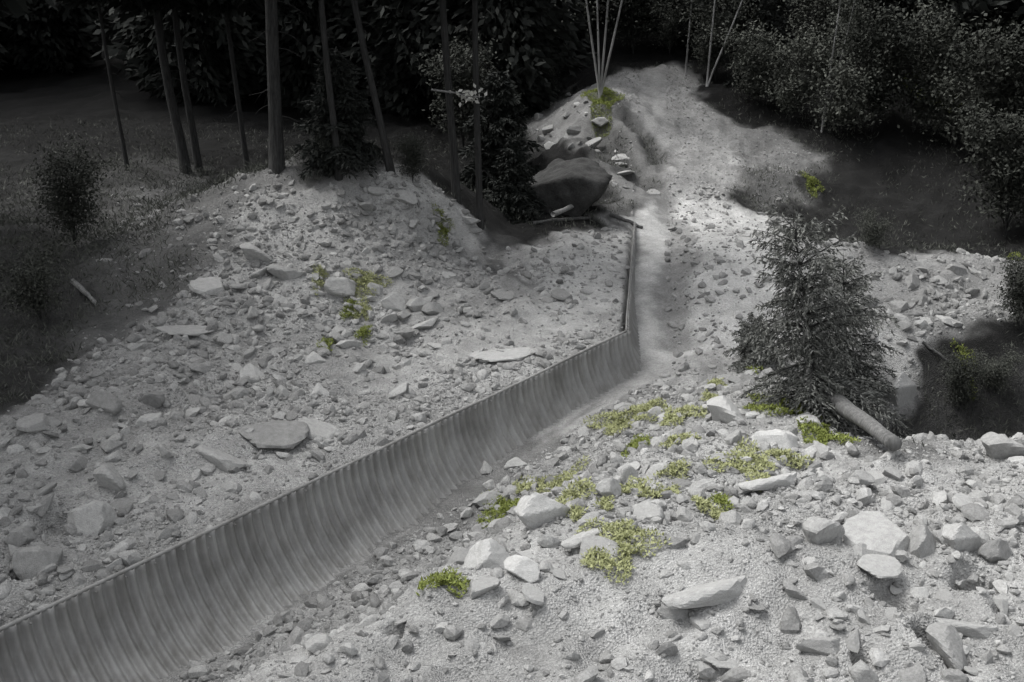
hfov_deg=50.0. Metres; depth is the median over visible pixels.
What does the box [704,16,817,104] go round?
shrub
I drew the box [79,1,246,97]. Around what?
spruce tree
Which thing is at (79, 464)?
rock
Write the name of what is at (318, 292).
rock
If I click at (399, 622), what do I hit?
rock
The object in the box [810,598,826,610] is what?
rock
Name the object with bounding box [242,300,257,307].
rock
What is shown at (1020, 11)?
spruce tree
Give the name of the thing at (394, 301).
rock
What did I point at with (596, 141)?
rock
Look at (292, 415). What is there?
rock
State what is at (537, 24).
spruce tree
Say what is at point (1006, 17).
spruce tree
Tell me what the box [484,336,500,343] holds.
rock
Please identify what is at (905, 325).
rock
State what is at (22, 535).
rock
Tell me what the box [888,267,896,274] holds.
rock
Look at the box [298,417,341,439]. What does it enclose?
rock
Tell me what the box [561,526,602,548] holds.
rock
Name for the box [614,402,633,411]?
rock
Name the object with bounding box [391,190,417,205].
rock
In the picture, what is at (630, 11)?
shrub
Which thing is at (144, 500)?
rock
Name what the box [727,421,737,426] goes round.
rock
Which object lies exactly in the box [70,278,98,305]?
log
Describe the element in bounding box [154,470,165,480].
rock
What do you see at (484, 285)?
rock
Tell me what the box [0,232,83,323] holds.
shrub
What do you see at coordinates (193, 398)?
rock
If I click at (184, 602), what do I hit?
drainage channel
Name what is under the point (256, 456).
rock
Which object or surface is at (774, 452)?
weed
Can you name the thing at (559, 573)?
rock
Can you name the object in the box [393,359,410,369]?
rock
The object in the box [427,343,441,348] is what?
rock
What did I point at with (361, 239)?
rock
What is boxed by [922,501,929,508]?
rock
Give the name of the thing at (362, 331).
weed
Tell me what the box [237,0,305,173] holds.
spruce tree
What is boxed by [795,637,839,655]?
rock
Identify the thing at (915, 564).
rock
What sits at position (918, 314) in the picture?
log
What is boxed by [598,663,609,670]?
rock
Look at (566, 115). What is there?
rock
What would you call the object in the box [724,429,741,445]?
rock
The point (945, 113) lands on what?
shrub
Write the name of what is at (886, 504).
rock
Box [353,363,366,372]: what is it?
rock
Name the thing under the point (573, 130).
rock
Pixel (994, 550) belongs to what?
rock
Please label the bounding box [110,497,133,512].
rock
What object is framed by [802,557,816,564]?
rock
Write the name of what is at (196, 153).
spruce tree
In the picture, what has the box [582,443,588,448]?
rock
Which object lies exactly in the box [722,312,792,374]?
spruce
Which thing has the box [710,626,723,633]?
rock
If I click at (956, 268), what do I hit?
rock
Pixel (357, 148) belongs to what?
spruce
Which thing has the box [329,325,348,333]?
rock
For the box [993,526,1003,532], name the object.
rock
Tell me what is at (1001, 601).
rock
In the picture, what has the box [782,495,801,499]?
rock
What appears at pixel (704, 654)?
rock
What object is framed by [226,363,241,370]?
rock
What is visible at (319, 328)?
rock
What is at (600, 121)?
rock
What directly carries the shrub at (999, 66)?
on the ground
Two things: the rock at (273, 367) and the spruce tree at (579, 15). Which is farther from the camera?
the spruce tree at (579, 15)
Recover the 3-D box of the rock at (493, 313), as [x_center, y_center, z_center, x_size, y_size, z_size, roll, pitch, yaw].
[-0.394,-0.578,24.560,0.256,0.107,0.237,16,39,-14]
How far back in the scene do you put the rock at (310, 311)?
23.84 m
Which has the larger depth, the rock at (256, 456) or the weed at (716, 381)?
the weed at (716, 381)
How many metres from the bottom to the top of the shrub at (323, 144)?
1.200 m
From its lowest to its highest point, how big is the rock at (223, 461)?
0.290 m
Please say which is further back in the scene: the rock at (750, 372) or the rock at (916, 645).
the rock at (750, 372)
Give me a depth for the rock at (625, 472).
15.42 m
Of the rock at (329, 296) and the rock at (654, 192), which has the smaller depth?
the rock at (329, 296)
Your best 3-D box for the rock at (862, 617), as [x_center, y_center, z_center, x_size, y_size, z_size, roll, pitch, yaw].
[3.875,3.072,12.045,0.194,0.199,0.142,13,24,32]
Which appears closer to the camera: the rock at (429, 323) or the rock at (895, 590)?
the rock at (895, 590)
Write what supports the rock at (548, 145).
on the ground
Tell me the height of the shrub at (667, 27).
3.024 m
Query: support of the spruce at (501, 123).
on the ground
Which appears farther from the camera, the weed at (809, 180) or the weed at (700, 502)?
the weed at (809, 180)
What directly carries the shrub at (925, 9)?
on the ground
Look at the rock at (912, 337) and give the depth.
24.75 m
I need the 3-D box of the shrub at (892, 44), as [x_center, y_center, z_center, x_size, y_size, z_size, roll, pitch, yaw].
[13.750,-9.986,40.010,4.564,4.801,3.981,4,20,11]
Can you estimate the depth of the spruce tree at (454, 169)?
29.20 m
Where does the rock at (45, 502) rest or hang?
on the ground
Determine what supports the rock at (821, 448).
on the ground
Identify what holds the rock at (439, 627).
on the ground
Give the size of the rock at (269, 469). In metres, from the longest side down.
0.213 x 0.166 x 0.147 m
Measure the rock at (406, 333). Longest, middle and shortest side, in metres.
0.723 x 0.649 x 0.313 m
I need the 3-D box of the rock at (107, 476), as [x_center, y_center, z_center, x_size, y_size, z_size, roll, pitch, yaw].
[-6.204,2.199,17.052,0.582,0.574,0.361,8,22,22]
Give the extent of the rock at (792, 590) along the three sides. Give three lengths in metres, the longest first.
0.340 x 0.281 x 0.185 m
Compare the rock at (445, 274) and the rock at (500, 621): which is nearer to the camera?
the rock at (500, 621)
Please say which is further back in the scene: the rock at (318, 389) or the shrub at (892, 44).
the shrub at (892, 44)
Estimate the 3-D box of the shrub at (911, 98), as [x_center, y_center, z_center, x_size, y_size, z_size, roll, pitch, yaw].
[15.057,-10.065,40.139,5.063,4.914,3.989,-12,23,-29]
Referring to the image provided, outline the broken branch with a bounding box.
[431,83,486,106]
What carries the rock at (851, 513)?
on the ground
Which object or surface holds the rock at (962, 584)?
on the ground
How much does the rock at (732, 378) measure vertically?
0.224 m
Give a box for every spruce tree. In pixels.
[0,0,57,29]
[42,0,143,170]
[76,2,112,34]
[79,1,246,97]
[104,0,202,173]
[107,4,266,106]
[161,0,281,169]
[162,7,203,172]
[189,12,260,77]
[227,0,397,115]
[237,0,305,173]
[237,0,325,94]
[309,0,347,180]
[317,0,430,104]
[326,0,488,121]
[343,0,395,174]
[413,0,601,117]
[416,0,569,75]
[430,0,467,204]
[462,0,494,229]
[541,0,604,76]
[561,0,614,34]
[616,0,675,22]
[636,0,793,51]
[830,0,1023,71]
[974,0,1023,48]
[996,0,1023,46]
[1009,0,1023,197]
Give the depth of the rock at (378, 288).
25.26 m
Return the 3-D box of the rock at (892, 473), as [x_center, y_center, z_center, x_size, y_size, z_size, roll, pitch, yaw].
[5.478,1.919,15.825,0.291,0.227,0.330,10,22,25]
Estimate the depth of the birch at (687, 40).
47.59 m
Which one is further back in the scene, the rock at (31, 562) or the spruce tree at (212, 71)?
the spruce tree at (212, 71)
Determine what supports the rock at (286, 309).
on the ground
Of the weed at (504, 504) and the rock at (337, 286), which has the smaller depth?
the weed at (504, 504)
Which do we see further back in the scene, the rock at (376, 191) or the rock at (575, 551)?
the rock at (376, 191)
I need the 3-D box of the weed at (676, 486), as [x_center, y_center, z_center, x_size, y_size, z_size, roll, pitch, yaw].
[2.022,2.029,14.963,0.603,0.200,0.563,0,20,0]
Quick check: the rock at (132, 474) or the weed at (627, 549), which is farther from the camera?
the rock at (132, 474)
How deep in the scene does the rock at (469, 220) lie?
29.79 m
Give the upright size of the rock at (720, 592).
0.286 m
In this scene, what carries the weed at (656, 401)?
on the ground
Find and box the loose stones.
[0,65,1023,681]
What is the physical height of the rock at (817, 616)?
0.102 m
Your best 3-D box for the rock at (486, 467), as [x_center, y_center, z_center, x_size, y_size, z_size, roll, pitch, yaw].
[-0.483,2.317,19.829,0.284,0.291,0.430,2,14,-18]
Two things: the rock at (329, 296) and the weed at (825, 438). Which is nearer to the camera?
the weed at (825, 438)
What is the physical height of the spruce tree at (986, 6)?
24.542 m
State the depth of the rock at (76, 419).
19.28 m
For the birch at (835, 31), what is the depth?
39.39 m
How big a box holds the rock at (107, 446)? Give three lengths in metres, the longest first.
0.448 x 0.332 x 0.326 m
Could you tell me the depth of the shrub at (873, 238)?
27.58 m
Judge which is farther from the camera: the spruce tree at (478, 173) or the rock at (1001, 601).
the spruce tree at (478, 173)
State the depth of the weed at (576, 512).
14.40 m
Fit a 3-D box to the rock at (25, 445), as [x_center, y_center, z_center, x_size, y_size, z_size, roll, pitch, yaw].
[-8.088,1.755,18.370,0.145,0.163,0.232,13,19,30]
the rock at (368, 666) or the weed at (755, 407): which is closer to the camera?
the rock at (368, 666)
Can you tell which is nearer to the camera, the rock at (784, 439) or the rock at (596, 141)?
the rock at (784, 439)
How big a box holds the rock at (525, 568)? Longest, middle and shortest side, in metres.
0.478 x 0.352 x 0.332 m
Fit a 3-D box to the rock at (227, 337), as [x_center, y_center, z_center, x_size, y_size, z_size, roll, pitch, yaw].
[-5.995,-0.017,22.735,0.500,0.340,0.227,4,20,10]
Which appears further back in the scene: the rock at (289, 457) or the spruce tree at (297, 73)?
the spruce tree at (297, 73)
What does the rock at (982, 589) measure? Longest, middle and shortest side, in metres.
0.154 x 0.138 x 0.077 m
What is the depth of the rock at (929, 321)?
25.16 m
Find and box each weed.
[310,263,329,294]
[317,336,336,350]
[338,296,359,320]
[342,267,391,297]
[351,287,370,320]
[353,324,372,345]
[416,566,470,597]
[431,202,454,246]
[477,489,520,528]
[512,455,590,493]
[512,481,543,494]
[555,476,595,503]
[566,504,588,521]
[574,516,671,585]
[579,545,629,569]
[580,86,624,136]
[583,400,651,435]
[593,495,614,510]
[594,475,664,499]
[621,433,652,456]
[627,396,672,422]
[643,481,681,496]
[653,458,690,478]
[657,404,707,429]
[658,431,701,447]
[689,495,711,513]
[699,388,718,401]
[701,435,776,478]
[707,377,726,385]
[707,501,724,519]
[708,491,733,511]
[742,392,832,426]
[745,365,762,373]
[746,472,770,491]
[756,447,814,469]
[796,407,861,445]
[800,171,823,197]
[950,338,976,398]
[1007,251,1023,260]
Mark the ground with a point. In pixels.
(34, 100)
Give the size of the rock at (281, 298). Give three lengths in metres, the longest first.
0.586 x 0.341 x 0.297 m
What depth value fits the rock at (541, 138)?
41.02 m
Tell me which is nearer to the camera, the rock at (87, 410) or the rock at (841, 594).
the rock at (841, 594)
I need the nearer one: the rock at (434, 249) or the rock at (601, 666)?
the rock at (601, 666)
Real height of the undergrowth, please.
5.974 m
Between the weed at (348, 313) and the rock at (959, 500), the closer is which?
the rock at (959, 500)
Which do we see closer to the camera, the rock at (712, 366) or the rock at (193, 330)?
the rock at (193, 330)
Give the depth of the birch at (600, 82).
40.70 m
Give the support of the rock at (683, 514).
on the ground
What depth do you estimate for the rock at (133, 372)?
21.06 m
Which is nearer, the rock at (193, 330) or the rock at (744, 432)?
the rock at (744, 432)
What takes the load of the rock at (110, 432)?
on the ground
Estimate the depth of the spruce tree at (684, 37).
50.83 m
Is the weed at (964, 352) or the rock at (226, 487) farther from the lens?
the weed at (964, 352)
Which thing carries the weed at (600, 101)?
on the ground
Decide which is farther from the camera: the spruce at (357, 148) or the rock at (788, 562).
the spruce at (357, 148)
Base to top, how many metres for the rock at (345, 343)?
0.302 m
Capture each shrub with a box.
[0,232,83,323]
[23,130,117,247]
[310,130,345,172]
[391,128,433,181]
[407,27,510,149]
[457,65,524,113]
[518,57,559,96]
[593,0,670,53]
[644,0,696,54]
[676,0,756,81]
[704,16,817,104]
[720,0,792,42]
[744,20,853,122]
[777,0,851,67]
[792,31,910,135]
[814,0,909,68]
[830,0,965,131]
[853,206,898,248]
[864,0,1009,132]
[888,0,988,67]
[901,45,1023,145]
[930,0,1023,160]
[935,342,996,410]
[941,85,1023,237]
[965,342,1023,396]
[991,248,1023,329]
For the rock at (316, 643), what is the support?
on the ground
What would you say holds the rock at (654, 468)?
on the ground
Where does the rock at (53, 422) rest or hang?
on the ground
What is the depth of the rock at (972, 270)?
27.46 m
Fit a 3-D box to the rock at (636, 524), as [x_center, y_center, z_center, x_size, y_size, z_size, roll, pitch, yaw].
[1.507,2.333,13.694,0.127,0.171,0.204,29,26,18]
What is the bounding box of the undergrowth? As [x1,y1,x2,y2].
[0,62,1023,446]
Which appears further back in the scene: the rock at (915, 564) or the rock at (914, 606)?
the rock at (915, 564)
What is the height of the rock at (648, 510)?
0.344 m
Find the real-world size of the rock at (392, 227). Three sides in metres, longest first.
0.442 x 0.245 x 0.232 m
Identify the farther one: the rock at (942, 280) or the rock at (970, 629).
the rock at (942, 280)
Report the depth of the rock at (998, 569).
13.23 m
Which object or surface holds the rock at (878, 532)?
on the ground
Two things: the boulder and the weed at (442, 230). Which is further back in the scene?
the boulder
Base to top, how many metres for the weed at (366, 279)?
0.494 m
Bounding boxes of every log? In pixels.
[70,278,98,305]
[532,216,592,224]
[551,204,573,216]
[609,213,642,228]
[800,377,901,450]
[890,311,1002,316]
[922,341,949,363]
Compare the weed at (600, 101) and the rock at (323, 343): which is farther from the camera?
the weed at (600, 101)
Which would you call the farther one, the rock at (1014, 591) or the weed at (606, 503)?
the weed at (606, 503)
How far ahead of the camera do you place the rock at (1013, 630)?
12.04 m
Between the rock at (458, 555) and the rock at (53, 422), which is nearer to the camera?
the rock at (458, 555)
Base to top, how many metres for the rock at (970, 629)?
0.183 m
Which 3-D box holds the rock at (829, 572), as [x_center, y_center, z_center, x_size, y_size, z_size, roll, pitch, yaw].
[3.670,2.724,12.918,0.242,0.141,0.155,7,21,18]
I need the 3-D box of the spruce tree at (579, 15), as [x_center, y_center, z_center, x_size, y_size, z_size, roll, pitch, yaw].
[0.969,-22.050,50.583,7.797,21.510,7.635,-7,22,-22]
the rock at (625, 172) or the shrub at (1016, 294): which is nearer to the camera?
the shrub at (1016, 294)
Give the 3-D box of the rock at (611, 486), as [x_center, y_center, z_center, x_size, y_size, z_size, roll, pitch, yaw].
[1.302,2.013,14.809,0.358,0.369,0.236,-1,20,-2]
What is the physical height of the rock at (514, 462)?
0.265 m
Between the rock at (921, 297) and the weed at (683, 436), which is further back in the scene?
the rock at (921, 297)
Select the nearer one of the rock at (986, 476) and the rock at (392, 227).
the rock at (986, 476)
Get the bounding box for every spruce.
[292,46,387,180]
[458,69,543,190]
[483,133,546,225]
[721,0,794,97]
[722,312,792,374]
[737,201,907,436]
[803,253,915,437]
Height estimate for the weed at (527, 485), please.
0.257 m
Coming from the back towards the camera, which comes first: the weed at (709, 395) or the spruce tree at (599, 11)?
the spruce tree at (599, 11)
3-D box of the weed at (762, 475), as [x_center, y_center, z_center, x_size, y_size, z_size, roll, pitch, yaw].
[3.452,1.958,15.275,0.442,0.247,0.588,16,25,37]
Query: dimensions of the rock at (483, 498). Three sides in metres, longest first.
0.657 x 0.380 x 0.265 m
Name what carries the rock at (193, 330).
on the ground
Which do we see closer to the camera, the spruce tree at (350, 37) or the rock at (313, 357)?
the rock at (313, 357)
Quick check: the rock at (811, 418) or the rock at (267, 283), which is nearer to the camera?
the rock at (811, 418)
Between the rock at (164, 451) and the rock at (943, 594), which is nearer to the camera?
the rock at (943, 594)
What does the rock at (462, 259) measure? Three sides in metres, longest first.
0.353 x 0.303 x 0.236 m
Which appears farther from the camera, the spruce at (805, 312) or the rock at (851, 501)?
the spruce at (805, 312)
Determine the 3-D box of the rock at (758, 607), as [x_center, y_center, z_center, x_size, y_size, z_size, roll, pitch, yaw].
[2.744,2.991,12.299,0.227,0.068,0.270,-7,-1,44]
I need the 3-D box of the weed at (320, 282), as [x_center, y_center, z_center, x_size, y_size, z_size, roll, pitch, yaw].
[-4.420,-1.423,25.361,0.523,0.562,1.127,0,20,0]
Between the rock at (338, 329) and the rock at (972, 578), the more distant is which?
the rock at (338, 329)
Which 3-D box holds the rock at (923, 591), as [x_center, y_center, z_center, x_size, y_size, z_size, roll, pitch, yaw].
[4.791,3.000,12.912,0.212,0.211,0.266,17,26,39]
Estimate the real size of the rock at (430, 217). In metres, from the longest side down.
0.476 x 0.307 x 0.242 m
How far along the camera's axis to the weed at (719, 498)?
14.60 m
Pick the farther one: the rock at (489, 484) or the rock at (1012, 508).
the rock at (489, 484)
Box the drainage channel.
[0,222,641,681]
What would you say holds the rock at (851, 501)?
on the ground
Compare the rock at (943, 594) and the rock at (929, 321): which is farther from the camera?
the rock at (929, 321)
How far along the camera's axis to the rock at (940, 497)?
14.97 m
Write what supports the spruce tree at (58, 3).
on the ground
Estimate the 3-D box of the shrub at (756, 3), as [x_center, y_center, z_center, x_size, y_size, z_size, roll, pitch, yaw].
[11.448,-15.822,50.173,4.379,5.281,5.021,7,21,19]
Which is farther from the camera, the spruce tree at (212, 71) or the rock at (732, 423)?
the spruce tree at (212, 71)
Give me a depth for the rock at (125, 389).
20.24 m
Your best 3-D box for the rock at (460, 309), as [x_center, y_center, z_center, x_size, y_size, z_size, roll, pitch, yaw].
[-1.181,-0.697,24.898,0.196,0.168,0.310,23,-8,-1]
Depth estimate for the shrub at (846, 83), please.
39.42 m
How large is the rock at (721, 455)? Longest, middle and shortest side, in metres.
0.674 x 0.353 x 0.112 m
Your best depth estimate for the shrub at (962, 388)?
23.76 m
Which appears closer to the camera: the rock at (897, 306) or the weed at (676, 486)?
the weed at (676, 486)
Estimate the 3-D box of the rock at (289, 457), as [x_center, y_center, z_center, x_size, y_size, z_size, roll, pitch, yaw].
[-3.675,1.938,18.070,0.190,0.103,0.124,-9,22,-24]
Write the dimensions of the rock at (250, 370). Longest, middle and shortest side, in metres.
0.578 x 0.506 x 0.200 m
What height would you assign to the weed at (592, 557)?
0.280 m
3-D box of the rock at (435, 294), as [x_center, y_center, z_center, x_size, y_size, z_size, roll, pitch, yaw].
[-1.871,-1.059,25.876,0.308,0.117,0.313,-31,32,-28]
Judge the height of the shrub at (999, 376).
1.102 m
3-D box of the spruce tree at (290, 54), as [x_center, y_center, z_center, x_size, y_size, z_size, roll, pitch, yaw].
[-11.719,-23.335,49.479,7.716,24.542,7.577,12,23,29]
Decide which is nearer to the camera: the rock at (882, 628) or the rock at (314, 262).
the rock at (882, 628)
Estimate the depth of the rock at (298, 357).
21.97 m
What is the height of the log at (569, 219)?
0.192 m
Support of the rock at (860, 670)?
on the ground
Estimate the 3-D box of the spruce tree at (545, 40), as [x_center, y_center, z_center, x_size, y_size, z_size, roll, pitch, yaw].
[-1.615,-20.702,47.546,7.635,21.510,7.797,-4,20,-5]
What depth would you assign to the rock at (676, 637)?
11.99 m
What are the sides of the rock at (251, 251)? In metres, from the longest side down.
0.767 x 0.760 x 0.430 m
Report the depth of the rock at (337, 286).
25.02 m
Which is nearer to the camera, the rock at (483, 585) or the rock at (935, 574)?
the rock at (483, 585)
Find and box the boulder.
[528,157,612,216]
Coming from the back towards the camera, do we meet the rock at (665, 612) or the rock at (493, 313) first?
the rock at (493, 313)
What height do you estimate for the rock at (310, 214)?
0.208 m
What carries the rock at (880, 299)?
on the ground
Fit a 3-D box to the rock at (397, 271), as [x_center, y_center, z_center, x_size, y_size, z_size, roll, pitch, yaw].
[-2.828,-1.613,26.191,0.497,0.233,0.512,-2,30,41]
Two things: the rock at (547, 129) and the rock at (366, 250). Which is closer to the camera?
the rock at (366, 250)
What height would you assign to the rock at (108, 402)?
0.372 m
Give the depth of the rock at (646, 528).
13.58 m
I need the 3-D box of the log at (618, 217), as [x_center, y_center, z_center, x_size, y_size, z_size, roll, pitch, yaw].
[3.451,-3.631,33.188,1.077,0.358,0.137,11,23,28]
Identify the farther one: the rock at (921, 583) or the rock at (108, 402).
the rock at (108, 402)
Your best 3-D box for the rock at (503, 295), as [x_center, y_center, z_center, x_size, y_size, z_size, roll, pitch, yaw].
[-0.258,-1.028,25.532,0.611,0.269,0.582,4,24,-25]
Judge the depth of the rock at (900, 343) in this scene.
24.65 m
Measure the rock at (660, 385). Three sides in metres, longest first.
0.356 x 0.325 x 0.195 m
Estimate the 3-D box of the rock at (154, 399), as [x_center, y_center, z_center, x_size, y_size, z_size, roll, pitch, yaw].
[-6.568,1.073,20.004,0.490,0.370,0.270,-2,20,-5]
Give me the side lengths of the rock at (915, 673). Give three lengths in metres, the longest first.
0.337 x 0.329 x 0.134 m
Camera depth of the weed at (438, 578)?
12.65 m
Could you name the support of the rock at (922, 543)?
on the ground
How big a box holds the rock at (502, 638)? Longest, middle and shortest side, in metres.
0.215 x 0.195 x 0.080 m
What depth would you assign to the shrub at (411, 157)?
28.65 m
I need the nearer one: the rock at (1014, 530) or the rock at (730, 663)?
the rock at (730, 663)
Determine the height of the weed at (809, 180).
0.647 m
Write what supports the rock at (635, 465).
on the ground
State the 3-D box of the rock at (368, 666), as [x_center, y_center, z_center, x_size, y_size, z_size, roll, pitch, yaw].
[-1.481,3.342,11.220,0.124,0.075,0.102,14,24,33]
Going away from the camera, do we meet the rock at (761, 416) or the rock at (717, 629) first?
the rock at (717, 629)
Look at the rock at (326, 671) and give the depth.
11.14 m
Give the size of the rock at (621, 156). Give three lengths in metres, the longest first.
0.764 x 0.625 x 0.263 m
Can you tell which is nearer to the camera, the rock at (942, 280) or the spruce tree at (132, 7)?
the rock at (942, 280)
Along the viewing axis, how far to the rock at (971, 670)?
11.36 m
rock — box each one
[3,525,36,546]
[8,544,16,554]
[12,545,62,580]
[16,413,49,432]
[22,441,30,448]
[33,493,54,516]
[37,481,57,495]
[42,431,59,437]
[47,417,61,427]
[52,443,61,447]
[67,500,116,535]
[69,444,92,450]
[69,457,87,471]
[72,417,81,422]
[80,407,91,413]
[85,390,121,414]
[92,463,126,491]
[100,439,126,452]
[105,428,119,438]
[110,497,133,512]
[118,423,126,427]
[120,385,130,391]
[127,470,137,480]
[130,369,138,375]
[135,412,161,425]
[138,391,164,407]
[140,495,151,503]
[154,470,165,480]
[155,325,213,335]
[157,443,174,457]
[165,491,178,499]
[176,319,190,324]
[185,407,199,416]
[188,394,200,403]
[189,277,224,295]
[189,363,211,373]
[193,487,207,497]
[195,444,251,471]
[212,332,232,343]
[220,482,233,491]
[223,390,232,399]
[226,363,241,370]
[229,283,247,289]
[237,420,308,448]
[239,363,264,377]
[240,242,271,261]
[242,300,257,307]
[246,306,258,318]
[249,266,267,277]
[252,325,263,331]
[252,449,262,459]
[262,278,272,289]
[264,314,275,322]
[265,465,273,473]
[267,263,306,279]
[268,363,277,370]
[273,293,288,303]
[278,385,290,398]
[278,674,290,677]
[280,306,292,311]
[284,455,293,460]
[285,411,297,419]
[293,355,303,360]
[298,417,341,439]
[301,309,312,317]
[304,351,326,363]
[305,634,333,653]
[306,211,314,217]
[308,260,322,266]
[310,289,324,295]
[310,383,329,396]
[314,324,323,331]
[315,341,327,347]
[319,669,330,673]
[324,277,355,297]
[324,292,334,298]
[325,331,345,342]
[327,403,336,413]
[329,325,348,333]
[336,340,360,347]
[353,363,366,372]
[354,237,364,243]
[357,202,373,211]
[360,357,375,362]
[361,247,369,253]
[363,295,375,300]
[364,663,373,669]
[367,186,386,195]
[367,282,383,295]
[367,310,374,320]
[380,313,397,321]
[381,292,405,311]
[385,266,403,277]
[388,223,396,230]
[388,382,408,398]
[389,350,398,353]
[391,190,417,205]
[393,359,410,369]
[395,619,405,625]
[396,328,419,338]
[397,311,410,320]
[406,297,428,311]
[408,220,418,227]
[411,317,438,328]
[421,301,443,314]
[422,296,434,301]
[425,292,438,297]
[427,214,440,221]
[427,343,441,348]
[431,245,439,257]
[434,622,447,632]
[436,353,446,360]
[441,337,450,344]
[442,271,455,277]
[448,547,469,564]
[457,306,462,313]
[459,257,467,263]
[460,321,470,327]
[461,215,480,224]
[463,538,509,570]
[469,347,530,361]
[470,577,500,599]
[472,491,502,506]
[478,281,488,289]
[479,461,492,474]
[479,642,485,647]
[482,479,494,488]
[484,326,490,331]
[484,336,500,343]
[489,310,497,316]
[489,643,496,652]
[490,291,513,300]
[490,614,509,628]
[492,635,510,640]
[497,538,506,543]
[504,457,528,469]
[504,555,539,582]
[514,492,569,530]
[519,551,532,557]
[522,583,544,605]
[525,465,533,470]
[529,474,541,480]
[534,113,542,119]
[536,136,544,141]
[542,125,552,134]
[544,141,555,148]
[550,288,572,300]
[552,569,566,579]
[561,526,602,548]
[562,112,570,117]
[566,126,580,133]
[571,548,579,554]
[577,426,588,435]
[579,535,625,564]
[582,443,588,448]
[585,137,602,147]
[590,629,604,637]
[591,117,608,126]
[595,477,621,496]
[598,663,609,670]
[611,153,629,160]
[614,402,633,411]
[617,461,639,469]
[618,170,633,174]
[618,465,637,483]
[629,522,638,530]
[632,502,663,519]
[643,527,655,536]
[644,462,666,477]
[647,189,660,195]
[647,406,664,418]
[650,383,662,387]
[657,606,691,620]
[662,575,746,608]
[668,634,681,641]
[675,507,692,521]
[693,439,699,447]
[699,648,710,662]
[704,656,739,668]
[705,414,712,420]
[707,365,716,368]
[707,395,746,425]
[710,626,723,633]
[711,452,735,462]
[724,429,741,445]
[727,374,740,382]
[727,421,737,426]
[733,429,749,436]
[733,483,751,493]
[738,472,796,490]
[742,369,758,374]
[748,604,764,610]
[751,429,797,450]
[756,413,765,419]
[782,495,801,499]
[783,578,797,583]
[783,580,807,599]
[784,559,793,566]
[795,414,823,428]
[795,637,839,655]
[802,517,844,543]
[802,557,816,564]
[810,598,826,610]
[813,440,830,459]
[814,613,824,620]
[825,568,833,576]
[829,623,845,629]
[831,591,846,598]
[843,510,909,557]
[845,629,859,653]
[846,498,857,503]
[846,509,859,517]
[848,470,874,485]
[849,659,878,681]
[852,543,869,555]
[856,554,901,577]
[857,609,870,624]
[863,597,873,605]
[864,300,876,306]
[867,470,886,484]
[872,296,882,303]
[873,625,890,632]
[878,492,888,496]
[878,601,886,606]
[880,371,917,407]
[881,498,895,509]
[882,467,901,480]
[885,607,898,617]
[886,309,893,316]
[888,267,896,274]
[889,300,908,311]
[890,585,902,594]
[894,321,911,330]
[896,340,907,345]
[899,662,925,681]
[905,273,919,289]
[907,334,918,341]
[908,524,935,557]
[909,641,924,649]
[910,586,928,597]
[911,604,919,608]
[912,561,918,569]
[914,292,928,305]
[917,266,927,272]
[918,580,923,586]
[920,317,932,325]
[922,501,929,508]
[926,622,967,671]
[927,286,935,294]
[928,570,940,577]
[932,491,946,504]
[934,275,947,284]
[934,588,954,599]
[934,617,997,637]
[935,315,953,325]
[941,522,982,551]
[941,668,967,681]
[946,554,954,562]
[947,263,968,274]
[952,493,972,510]
[955,479,966,485]
[956,579,966,587]
[964,288,978,295]
[964,666,977,675]
[967,573,977,583]
[968,267,977,274]
[970,527,983,532]
[971,489,990,501]
[976,587,989,595]
[978,474,988,478]
[978,538,1010,562]
[981,432,1023,458]
[988,577,992,587]
[992,595,1008,614]
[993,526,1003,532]
[995,567,1001,572]
[1004,503,1020,515]
[1007,624,1020,637]
[1008,528,1018,537]
[1008,565,1015,571]
[1008,589,1020,594]
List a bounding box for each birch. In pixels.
[554,0,636,97]
[658,0,713,74]
[706,0,786,86]
[804,0,906,132]
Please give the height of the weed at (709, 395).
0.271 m
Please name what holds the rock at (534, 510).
on the ground
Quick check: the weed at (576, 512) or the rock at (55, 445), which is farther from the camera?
the rock at (55, 445)
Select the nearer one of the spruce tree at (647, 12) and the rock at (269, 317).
the rock at (269, 317)
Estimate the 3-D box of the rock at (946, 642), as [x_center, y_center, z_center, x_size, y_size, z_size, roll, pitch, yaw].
[4.644,3.297,11.646,0.360,0.460,0.562,-7,21,-19]
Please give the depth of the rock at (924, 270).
27.14 m
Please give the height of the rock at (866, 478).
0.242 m
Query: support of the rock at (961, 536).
on the ground
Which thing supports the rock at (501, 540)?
on the ground
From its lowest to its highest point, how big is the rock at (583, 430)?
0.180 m
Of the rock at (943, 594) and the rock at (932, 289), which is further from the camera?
the rock at (932, 289)
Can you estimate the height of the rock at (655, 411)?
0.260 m
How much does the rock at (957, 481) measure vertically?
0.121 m
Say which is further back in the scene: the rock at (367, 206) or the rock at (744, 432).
the rock at (367, 206)
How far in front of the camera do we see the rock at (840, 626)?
11.85 m
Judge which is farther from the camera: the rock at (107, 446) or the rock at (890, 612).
the rock at (107, 446)
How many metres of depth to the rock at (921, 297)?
26.05 m
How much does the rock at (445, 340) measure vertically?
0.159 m
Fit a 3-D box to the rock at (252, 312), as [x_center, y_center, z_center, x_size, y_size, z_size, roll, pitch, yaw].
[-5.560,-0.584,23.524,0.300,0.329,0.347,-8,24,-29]
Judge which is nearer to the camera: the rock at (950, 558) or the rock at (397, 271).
the rock at (950, 558)
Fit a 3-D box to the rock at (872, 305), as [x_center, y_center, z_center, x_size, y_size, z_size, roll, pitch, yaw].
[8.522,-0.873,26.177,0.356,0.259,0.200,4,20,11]
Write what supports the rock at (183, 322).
on the ground
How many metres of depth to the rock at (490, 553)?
13.36 m
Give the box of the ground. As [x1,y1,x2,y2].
[0,0,1023,681]
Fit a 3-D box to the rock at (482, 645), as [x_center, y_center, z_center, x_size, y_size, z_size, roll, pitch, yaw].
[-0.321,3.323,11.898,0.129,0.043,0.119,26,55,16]

